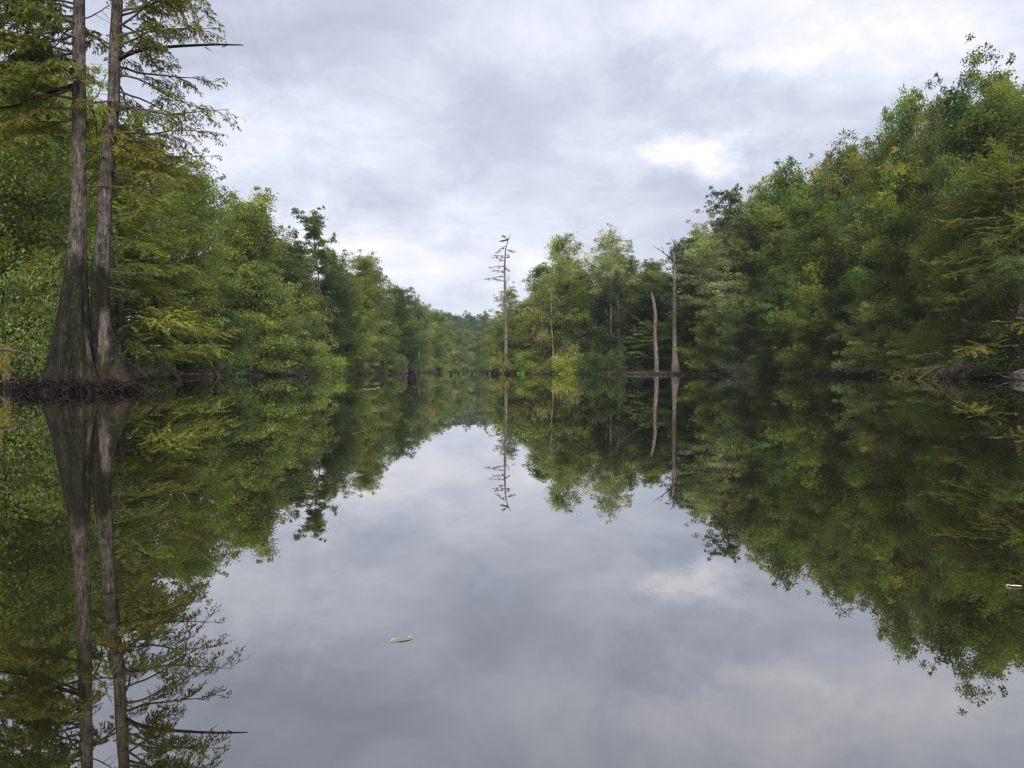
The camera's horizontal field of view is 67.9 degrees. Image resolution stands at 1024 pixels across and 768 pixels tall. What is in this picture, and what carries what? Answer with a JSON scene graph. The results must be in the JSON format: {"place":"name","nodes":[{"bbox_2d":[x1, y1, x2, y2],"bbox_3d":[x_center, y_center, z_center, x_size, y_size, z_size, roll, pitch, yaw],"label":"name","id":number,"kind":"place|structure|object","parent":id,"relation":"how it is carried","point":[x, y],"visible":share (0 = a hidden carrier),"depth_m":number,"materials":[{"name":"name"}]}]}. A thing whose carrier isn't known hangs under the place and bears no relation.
{"place":"outdoors","nodes":[
{"label":"outdoors","id":0,"kind":"place"},
{"bbox_2d":[0,371,1023,767],"bbox_3d":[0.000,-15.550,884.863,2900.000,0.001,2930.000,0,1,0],"label":"water","id":1,"kind":"structure","parent":0,"point":[658,571],"depth_m":2.81,"materials":[{"name":"grey liquid"}]},
{"bbox_2d":[0,0,1023,320],"label":"sky","id":2,"kind":"structure","parent":0,"point":[426,133],"materials":[{"name":"white"}]},
{"bbox_2d":[3,329,1023,386],"bbox_3d":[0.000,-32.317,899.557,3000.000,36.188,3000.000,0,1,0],"label":"ground","id":3,"kind":"structure","parent":0,"point":[649,371],"depth_m":105.27,"materials":[{"name":"brown soil"}]},
{"bbox_2d":[0,247,61,372],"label":"cypress tree","id":4,"kind":"object","parent":3,"relation":"on","point":[29,293],"visible":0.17,"depth_m":35.45,"materials":[{"name":"green plant"}]},
{"bbox_2d":[0,61,100,347],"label":"spreading tree","id":5,"kind":"object","parent":3,"relation":"on","point":[27,194],"visible":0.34,"depth_m":43.55,"materials":[{"name":"green plant"}]},
{"bbox_2d":[0,138,111,326],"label":"spreading tree","id":6,"kind":"object","parent":3,"relation":"on","point":[27,205],"visible":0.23,"depth_m":45.63,"materials":[{"name":"green plant"}]},
{"bbox_2d":[0,52,124,367],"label":"broadleaf tree","id":7,"kind":"object","parent":3,"relation":"on","point":[62,149],"visible":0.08,"depth_m":47.49,"materials":[{"name":"green plant"}]},
{"bbox_2d":[0,254,129,379],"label":"bank shrub","id":8,"kind":"object","parent":3,"relation":"on","point":[37,343],"visible":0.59,"depth_m":34.25,"materials":[{"name":"green plant"}]},
{"bbox_2d":[0,101,135,335],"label":"broadleaf tree","id":9,"kind":"object","parent":3,"relation":"on","point":[114,258],"visible":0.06,"depth_m":49.54,"materials":[{"name":"green plant"}]},
{"bbox_2d":[32,61,168,301],"bbox_3d":[-35.517,-12.863,60.060,12.602,25.072,13.061,0,1,18],"label":"open crown tree","id":10,"kind":"object","parent":3,"relation":"on","point":[97,70],"visible":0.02,"depth_m":59.15,"materials":[{"name":"green plant"}]},
{"bbox_2d":[0,0,245,392],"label":"twin trunk cypress","id":11,"kind":"object","parent":3,"relation":"on","point":[85,354],"visible":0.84,"depth_m":25.90,"materials":[{"name":"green plant"}]},
{"bbox_2d":[52,88,213,369],"bbox_3d":[-31.699,-11.092,59.028,16.179,22.846,14.900,-1,1,-34],"label":"cypress tree","id":12,"kind":"object","parent":3,"relation":"on","point":[131,243],"visible":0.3,"depth_m":59.61,"materials":[{"name":"green plant"}]},
{"bbox_2d":[88,113,199,346],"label":"slender tree","id":13,"kind":"object","parent":3,"relation":"on","point":[148,193],"visible":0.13,"depth_m":70.80,"materials":[{"name":"green plant"}]},
{"bbox_2d":[111,317,181,378],"bbox_3d":[-31.119,-2.643,62.215,8.434,6.269,7.599,0,1,8],"label":"bank shrub","id":14,"kind":"object","parent":3,"relation":"on","point":[151,364],"visible":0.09,"depth_m":61.99,"materials":[{"name":"green plant"}]},
{"bbox_2d":[110,176,240,378],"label":"cypress tree","id":15,"kind":"object","parent":3,"relation":"on","point":[214,350],"visible":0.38,"depth_m":69.60,"materials":[{"name":"green plant"}]},
{"bbox_2d":[123,153,232,361],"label":"broadleaf tree","id":16,"kind":"object","parent":3,"relation":"on","point":[205,255],"visible":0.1,"depth_m":86.48,"materials":[{"name":"green plant"}]},
{"bbox_2d":[139,255,226,370],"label":"cypress tree","id":17,"kind":"object","parent":3,"relation":"on","point":[188,296],"visible":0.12,"depth_m":83.16,"materials":[{"name":"green plant"}]},
{"bbox_2d":[162,322,215,374],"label":"bank shrub","id":18,"kind":"object","parent":3,"relation":"on","point":[187,365],"visible":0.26,"depth_m":81.21,"materials":[{"name":"green plant"}]},
{"bbox_2d":[152,146,247,372],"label":"open crown tree","id":19,"kind":"object","parent":3,"relation":"on","point":[191,251],"visible":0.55,"depth_m":82.61,"materials":[{"name":"green plant"}]},
{"bbox_2d":[186,302,262,376],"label":"spreading tree","id":20,"kind":"object","parent":3,"relation":"on","point":[230,325],"visible":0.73,"depth_m":87.11,"materials":[{"name":"green plant"}]},
{"bbox_2d":[209,212,279,346],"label":"open crown tree","id":21,"kind":"object","parent":3,"relation":"on","point":[273,266],"visible":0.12,"depth_m":103.43,"materials":[{"name":"green plant"}]},
{"bbox_2d":[211,186,282,368],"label":"slender tree","id":22,"kind":"object","parent":3,"relation":"on","point":[246,239],"visible":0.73,"depth_m":97.66,"materials":[{"name":"green plant"}]},
{"bbox_2d":[202,213,295,359],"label":"broadleaf tree","id":23,"kind":"object","parent":3,"relation":"on","point":[269,235],"visible":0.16,"depth_m":102.81,"materials":[{"name":"green plant"}]},
{"bbox_2d":[205,268,335,374],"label":"spreading tree","id":24,"kind":"object","parent":3,"relation":"on","point":[285,341],"visible":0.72,"depth_m":100.53,"materials":[{"name":"green plant"}]},
{"bbox_2d":[247,240,322,362],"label":"spreading tree","id":25,"kind":"object","parent":3,"relation":"on","point":[288,265],"visible":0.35,"depth_m":119.07,"materials":[{"name":"green plant"}]},
{"bbox_2d":[262,232,326,352],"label":"broadleaf tree","id":26,"kind":"object","parent":3,"relation":"on","point":[310,282],"visible":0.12,"depth_m":122.34,"materials":[{"name":"green plant"}]},
{"bbox_2d":[277,317,329,374],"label":"spreading tree","id":27,"kind":"object","parent":3,"relation":"on","point":[310,331],"visible":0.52,"depth_m":111.82,"materials":[{"name":"green plant"}]},
{"bbox_2d":[270,280,340,358],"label":"spreading tree","id":28,"kind":"object","parent":3,"relation":"on","point":[324,333],"visible":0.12,"depth_m":123.30,"materials":[{"name":"green plant"}]},
{"bbox_2d":[283,205,342,354],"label":"tall thin tree","id":29,"kind":"object","parent":3,"relation":"on","point":[316,223],"visible":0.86,"depth_m":121.27,"materials":[{"name":"green plant"}]},
{"bbox_2d":[310,267,362,370],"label":"broadleaf tree","id":30,"kind":"object","parent":3,"relation":"on","point":[328,283],"visible":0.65,"depth_m":129.31,"materials":[{"name":"green plant"}]},
{"bbox_2d":[313,248,379,365],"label":"broadleaf tree","id":31,"kind":"object","parent":3,"relation":"on","point":[344,263],"visible":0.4,"depth_m":139.82,"materials":[{"name":"green plant"}]},
{"bbox_2d":[342,319,379,373],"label":"spreading tree","id":32,"kind":"object","parent":3,"relation":"on","point":[365,365],"visible":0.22,"depth_m":144.97,"materials":[{"name":"green plant"}]},
{"bbox_2d":[347,249,397,370],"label":"slender tree","id":33,"kind":"object","parent":3,"relation":"on","point":[365,263],"visible":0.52,"depth_m":160.68,"materials":[{"name":"green plant"}]},
{"bbox_2d":[352,266,408,371],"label":"broadleaf tree","id":34,"kind":"object","parent":3,"relation":"on","point":[397,358],"visible":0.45,"depth_m":178.85,"materials":[{"name":"green plant"}]},
{"bbox_2d":[384,279,435,372],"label":"broadleaf tree","id":35,"kind":"object","parent":3,"relation":"on","point":[408,324],"visible":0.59,"depth_m":196.86,"materials":[{"name":"green plant"}]},
{"bbox_2d":[410,294,436,371],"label":"broadleaf tree","id":36,"kind":"object","parent":3,"relation":"on","point":[424,309],"visible":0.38,"depth_m":230.99,"materials":[{"name":"green plant"}]},
{"bbox_2d":[428,308,453,371],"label":"broadleaf tree","id":37,"kind":"object","parent":3,"relation":"on","point":[440,324],"visible":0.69,"depth_m":262.42,"materials":[{"name":"green plant"}]},
{"bbox_2d":[477,308,513,370],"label":"spreading tree","id":38,"kind":"object","parent":3,"relation":"on","point":[494,339],"visible":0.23,"depth_m":187.43,"materials":[{"name":"green plant"}]},
{"bbox_2d":[485,234,516,369],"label":"tall snag","id":39,"kind":"object","parent":3,"relation":"on","point":[506,337],"visible":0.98,"depth_m":157.55,"materials":[{"name":"grey wood"}]},
{"bbox_2d":[0,357,1019,385],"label":"bank debris","id":40,"kind":"object","parent":3,"relation":"on","point":[215,372],"visible":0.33,"depth_m":91.67,"materials":[{"name":"brown wood"}]},
{"bbox_2d":[490,281,534,346],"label":"pale trunk tree","id":41,"kind":"object","parent":3,"relation":"on","point":[510,302],"visible":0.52,"depth_m":168.90,"materials":[{"name":"green plant"}]},
{"bbox_2d":[492,309,554,370],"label":"spreading tree","id":42,"kind":"object","parent":3,"relation":"on","point":[521,340],"visible":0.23,"depth_m":158.87,"materials":[{"name":"green plant"}]},
{"bbox_2d":[515,278,589,371],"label":"spreading tree","id":43,"kind":"object","parent":3,"relation":"on","point":[537,352],"visible":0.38,"depth_m":149.61,"materials":[{"name":"green plant"}]},
{"bbox_2d":[525,255,585,356],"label":"pale trunk tree","id":44,"kind":"object","parent":3,"relation":"on","point":[568,270],"visible":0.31,"depth_m":156.29,"materials":[{"name":"green plant"}]},
{"bbox_2d":[523,286,589,370],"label":"spreading tree","id":45,"kind":"object","parent":3,"relation":"on","point":[567,346],"visible":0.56,"depth_m":147.71,"materials":[{"name":"green plant"}]},
{"bbox_2d":[521,232,607,353],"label":"broadleaf tree","id":46,"kind":"object","parent":3,"relation":"on","point":[557,245],"visible":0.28,"depth_m":161.67,"materials":[{"name":"green plant"}]},
{"bbox_2d":[551,349,582,373],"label":"bank shrub","id":47,"kind":"object","parent":3,"relation":"on","point":[564,367],"visible":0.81,"depth_m":138.82,"materials":[{"name":"green plant"}]},
{"bbox_2d":[547,270,601,362],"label":"broadleaf tree","id":48,"kind":"object","parent":3,"relation":"on","point":[580,294],"visible":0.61,"depth_m":146.94,"materials":[{"name":"green plant"}]},
{"bbox_2d":[572,340,608,373],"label":"bank shrub","id":49,"kind":"object","parent":3,"relation":"on","point":[588,367],"visible":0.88,"depth_m":136.53,"materials":[{"name":"green plant"}]},
{"bbox_2d":[563,270,638,365],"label":"spreading tree","id":50,"kind":"object","parent":3,"relation":"on","point":[607,296],"visible":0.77,"depth_m":142.99,"materials":[{"name":"green plant"}]},
{"bbox_2d":[572,242,638,347],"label":"pale trunk tree","id":51,"kind":"object","parent":3,"relation":"on","point":[601,272],"visible":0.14,"depth_m":155.65,"materials":[{"name":"green plant"}]},
{"bbox_2d":[581,223,652,327],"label":"pale trunk tree","id":52,"kind":"object","parent":3,"relation":"on","point":[608,244],"visible":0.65,"depth_m":144.85,"materials":[{"name":"green plant"}]},
{"bbox_2d":[606,340,627,372],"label":"bank shrub","id":53,"kind":"object","parent":3,"relation":"on","point":[614,361],"visible":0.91,"depth_m":134.39,"materials":[{"name":"green plant"}]},
{"bbox_2d":[620,345,651,371],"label":"bank shrub","id":54,"kind":"object","parent":3,"relation":"on","point":[632,366],"visible":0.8,"depth_m":134.51,"materials":[{"name":"green plant"}]},
{"bbox_2d":[612,268,667,356],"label":"broadleaf tree","id":55,"kind":"object","parent":3,"relation":"on","point":[654,277],"visible":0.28,"depth_m":148.94,"materials":[{"name":"green plant"}]},
{"bbox_2d":[622,320,670,368],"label":"cypress tree","id":56,"kind":"object","parent":3,"relation":"on","point":[644,344],"visible":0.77,"depth_m":136.06,"materials":[{"name":"green plant"}]},
{"bbox_2d":[612,280,685,353],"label":"slender tree","id":57,"kind":"object","parent":3,"relation":"on","point":[648,311],"visible":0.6,"depth_m":142.83,"materials":[{"name":"green plant"}]},
{"bbox_2d":[654,238,685,371],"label":"forked dead tree","id":58,"kind":"object","parent":3,"relation":"on","point":[675,364],"visible":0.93,"depth_m":127.53,"materials":[{"name":"grey wood"}]},
{"bbox_2d":[648,293,694,359],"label":"spreading tree","id":59,"kind":"object","parent":3,"relation":"on","point":[665,334],"visible":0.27,"depth_m":140.93,"materials":[{"name":"green plant"}]},
{"bbox_2d":[647,298,715,362],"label":"cypress tree","id":60,"kind":"object","parent":3,"relation":"on","point":[681,343],"visible":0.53,"depth_m":132.34,"materials":[{"name":"green plant"}]},
{"bbox_2d":[659,238,718,359],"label":"broadleaf tree","id":61,"kind":"object","parent":3,"relation":"on","point":[687,287],"visible":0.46,"depth_m":137.01,"materials":[{"name":"green plant"}]},
{"bbox_2d":[673,309,746,371],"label":"spreading tree","id":62,"kind":"object","parent":3,"relation":"on","point":[706,332],"visible":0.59,"depth_m":120.64,"materials":[{"name":"green plant"}]},
{"bbox_2d":[670,226,756,351],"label":"pale trunk tree","id":63,"kind":"object","parent":3,"relation":"on","point":[706,286],"visible":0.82,"depth_m":119.82,"materials":[{"name":"green plant"}]},
{"bbox_2d":[685,183,759,355],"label":"pine tree","id":64,"kind":"object","parent":3,"relation":"on","point":[723,199],"visible":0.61,"depth_m":125.95,"materials":[{"name":"green plant"}]},
{"bbox_2d":[687,205,760,351],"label":"broadleaf tree","id":65,"kind":"object","parent":3,"relation":"on","point":[727,218],"visible":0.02,"depth_m":135.16,"materials":[{"name":"green plant"}]},
{"bbox_2d":[697,219,765,345],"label":"open crown tree","id":66,"kind":"object","parent":3,"relation":"on","point":[734,243],"visible":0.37,"depth_m":124.44,"materials":[{"name":"green plant"}]},
{"bbox_2d":[701,175,769,358],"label":"open crown tree","id":67,"kind":"object","parent":3,"relation":"on","point":[760,185],"visible":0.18,"depth_m":132.60,"materials":[{"name":"green plant"}]},
{"bbox_2d":[710,299,781,372],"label":"spreading tree","id":68,"kind":"object","parent":3,"relation":"on","point":[744,327],"visible":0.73,"depth_m":113.79,"materials":[{"name":"green plant"}]},
{"bbox_2d":[746,318,782,372],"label":"slender tree","id":69,"kind":"object","parent":3,"relation":"on","point":[766,340],"visible":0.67,"depth_m":108.14,"materials":[{"name":"green plant"}]},
{"bbox_2d":[728,200,808,361],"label":"slender tree","id":70,"kind":"object","parent":3,"relation":"on","point":[772,220],"visible":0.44,"depth_m":115.84,"materials":[{"name":"green plant"}]},
{"bbox_2d":[737,156,803,355],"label":"slender tree","id":71,"kind":"object","parent":3,"relation":"on","point":[777,184],"visible":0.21,"depth_m":119.58,"materials":[{"name":"green plant"}]},
{"bbox_2d":[744,259,810,372],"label":"open crown tree","id":72,"kind":"object","parent":3,"relation":"on","point":[783,337],"visible":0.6,"depth_m":103.90,"materials":[{"name":"green plant"}]},
{"bbox_2d":[736,212,837,363],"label":"broadleaf tree","id":73,"kind":"object","parent":3,"relation":"on","point":[779,246],"visible":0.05,"depth_m":115.25,"materials":[{"name":"green plant"}]},
{"bbox_2d":[751,160,837,353],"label":"broadleaf tree","id":74,"kind":"object","parent":3,"relation":"on","point":[804,190],"visible":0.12,"depth_m":118.00,"materials":[{"name":"green plant"}]},
{"bbox_2d":[766,273,849,375],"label":"spreading tree","id":75,"kind":"object","parent":3,"relation":"on","point":[805,314],"visible":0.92,"depth_m":97.27,"materials":[{"name":"green plant"}]},
{"bbox_2d":[757,187,862,358],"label":"broadleaf tree","id":76,"kind":"object","parent":3,"relation":"on","point":[804,232],"visible":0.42,"depth_m":103.27,"materials":[{"name":"green plant"}]},
{"bbox_2d":[790,128,868,301],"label":"open crown tree","id":77,"kind":"object","parent":3,"relation":"on","point":[830,181],"visible":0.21,"depth_m":109.90,"materials":[{"name":"green plant"}]},
{"bbox_2d":[799,211,860,356],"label":"broadleaf tree","id":78,"kind":"object","parent":3,"relation":"on","point":[832,259],"visible":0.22,"depth_m":101.81,"materials":[{"name":"green plant"}]},
{"bbox_2d":[818,139,887,337],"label":"broadleaf tree","id":79,"kind":"object","parent":3,"relation":"on","point":[851,149],"visible":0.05,"depth_m":109.77,"materials":[{"name":"green plant"}]},
{"bbox_2d":[816,186,898,355],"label":"slender tree","id":80,"kind":"object","parent":3,"relation":"on","point":[848,294],"visible":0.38,"depth_m":94.44,"materials":[{"name":"green plant"}]},
{"bbox_2d":[835,129,895,357],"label":"broadleaf tree","id":81,"kind":"object","parent":3,"relation":"on","point":[867,148],"visible":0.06,"depth_m":104.56,"materials":[{"name":"green plant"}]},
{"bbox_2d":[824,296,914,375],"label":"spreading tree","id":82,"kind":"object","parent":3,"relation":"on","point":[871,351],"visible":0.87,"depth_m":83.17,"materials":[{"name":"green plant"}]},
{"bbox_2d":[814,149,927,318],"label":"open crown tree","id":83,"kind":"object","parent":3,"relation":"on","point":[854,166],"visible":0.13,"depth_m":99.84,"materials":[{"name":"green plant"}]},
{"bbox_2d":[830,180,939,360],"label":"broadleaf tree","id":84,"kind":"object","parent":3,"relation":"on","point":[892,222],"visible":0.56,"depth_m":85.12,"materials":[{"name":"green plant"}]},
{"bbox_2d":[852,105,920,348],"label":"open crown tree","id":85,"kind":"object","parent":3,"relation":"on","point":[873,170],"visible":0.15,"depth_m":97.78,"materials":[{"name":"green plant"}]},
{"bbox_2d":[861,122,947,328],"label":"open crown tree","id":86,"kind":"object","parent":3,"relation":"on","point":[918,163],"visible":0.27,"depth_m":90.60,"materials":[{"name":"green plant"}]},
{"bbox_2d":[870,83,947,339],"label":"broadleaf tree","id":87,"kind":"object","parent":3,"relation":"on","point":[909,115],"visible":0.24,"depth_m":93.48,"materials":[{"name":"green plant"}]},
{"bbox_2d":[884,315,958,377],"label":"spreading tree","id":88,"kind":"object","parent":3,"relation":"on","point":[918,330],"visible":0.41,"depth_m":74.46,"materials":[{"name":"green plant"}]},
{"bbox_2d":[912,92,973,332],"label":"broadleaf tree","id":89,"kind":"object","parent":3,"relation":"on","point":[924,116],"visible":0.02,"depth_m":104.06,"materials":[{"name":"green plant"}]},
{"bbox_2d":[903,59,983,329],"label":"open crown tree","id":90,"kind":"object","parent":3,"relation":"on","point":[965,84],"visible":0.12,"depth_m":87.59,"materials":[{"name":"green plant"}]},
{"bbox_2d":[879,133,1023,378],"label":"cypress tree","id":91,"kind":"object","parent":3,"relation":"on","point":[1014,236],"visible":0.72,"depth_m":64.64,"materials":[{"name":"green plant"}]},
{"bbox_2d":[892,120,1022,351],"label":"broadleaf tree","id":92,"kind":"object","parent":3,"relation":"on","point":[930,253],"visible":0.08,"depth_m":76.56,"materials":[{"name":"green plant"}]},
{"bbox_2d":[898,76,1023,360],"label":"broadleaf tree","id":93,"kind":"object","parent":3,"relation":"on","point":[968,177],"visible":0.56,"depth_m":69.21,"materials":[{"name":"green plant"}]},
{"bbox_2d":[906,261,1017,377],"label":"cypress tree","id":94,"kind":"object","parent":3,"relation":"on","point":[961,305],"visible":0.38,"depth_m":66.71,"materials":[{"name":"green plant"}]},
{"bbox_2d":[916,344,1011,378],"bbox_3d":[38.111,-1.017,62.351,11.143,5.220,5.504,0,1,0],"label":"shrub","id":95,"kind":"object","parent":3,"relation":"on","point":[954,370],"visible":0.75,"depth_m":62.32,"materials":[{"name":"green plant"}]},
{"bbox_2d":[914,99,1016,348],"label":"broadleaf tree","id":96,"kind":"object","parent":3,"relation":"on","point":[930,178],"visible":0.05,"depth_m":78.56,"materials":[{"name":"green plant"}]},
{"bbox_2d":[915,33,1023,213],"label":"open crown tree","id":97,"kind":"object","parent":3,"relation":"on","point":[984,83],"visible":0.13,"depth_m":77.02,"materials":[{"name":"green plant"}]},
{"bbox_2d":[916,87,1023,348],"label":"slender tree","id":98,"kind":"object","parent":3,"relation":"on","point":[952,110],"visible":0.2,"depth_m":70.54,"materials":[{"name":"green plant"}]},
{"bbox_2d":[930,74,1023,316],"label":"broadleaf tree","id":99,"kind":"object","parent":3,"relation":"on","point":[1020,101],"visible":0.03,"depth_m":75.48,"materials":[{"name":"green plant"}]},
{"bbox_2d":[946,248,1023,378],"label":"spreading tree","id":100,"kind":"object","parent":3,"relation":"on","point":[1013,270],"visible":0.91,"depth_m":60.81,"materials":[{"name":"green plant"}]},
{"bbox_2d":[953,341,1023,376],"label":"bank shrub","id":101,"kind":"object","parent":3,"relation":"on","point":[1000,354],"visible":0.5,"depth_m":61.62,"materials":[{"name":"green plant"}]},
{"bbox_2d":[973,80,1023,319],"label":"broadleaf tree","id":102,"kind":"object","parent":3,"relation":"on","point":[1019,125],"visible":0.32,"depth_m":68.43,"materials":[{"name":"green plant"}]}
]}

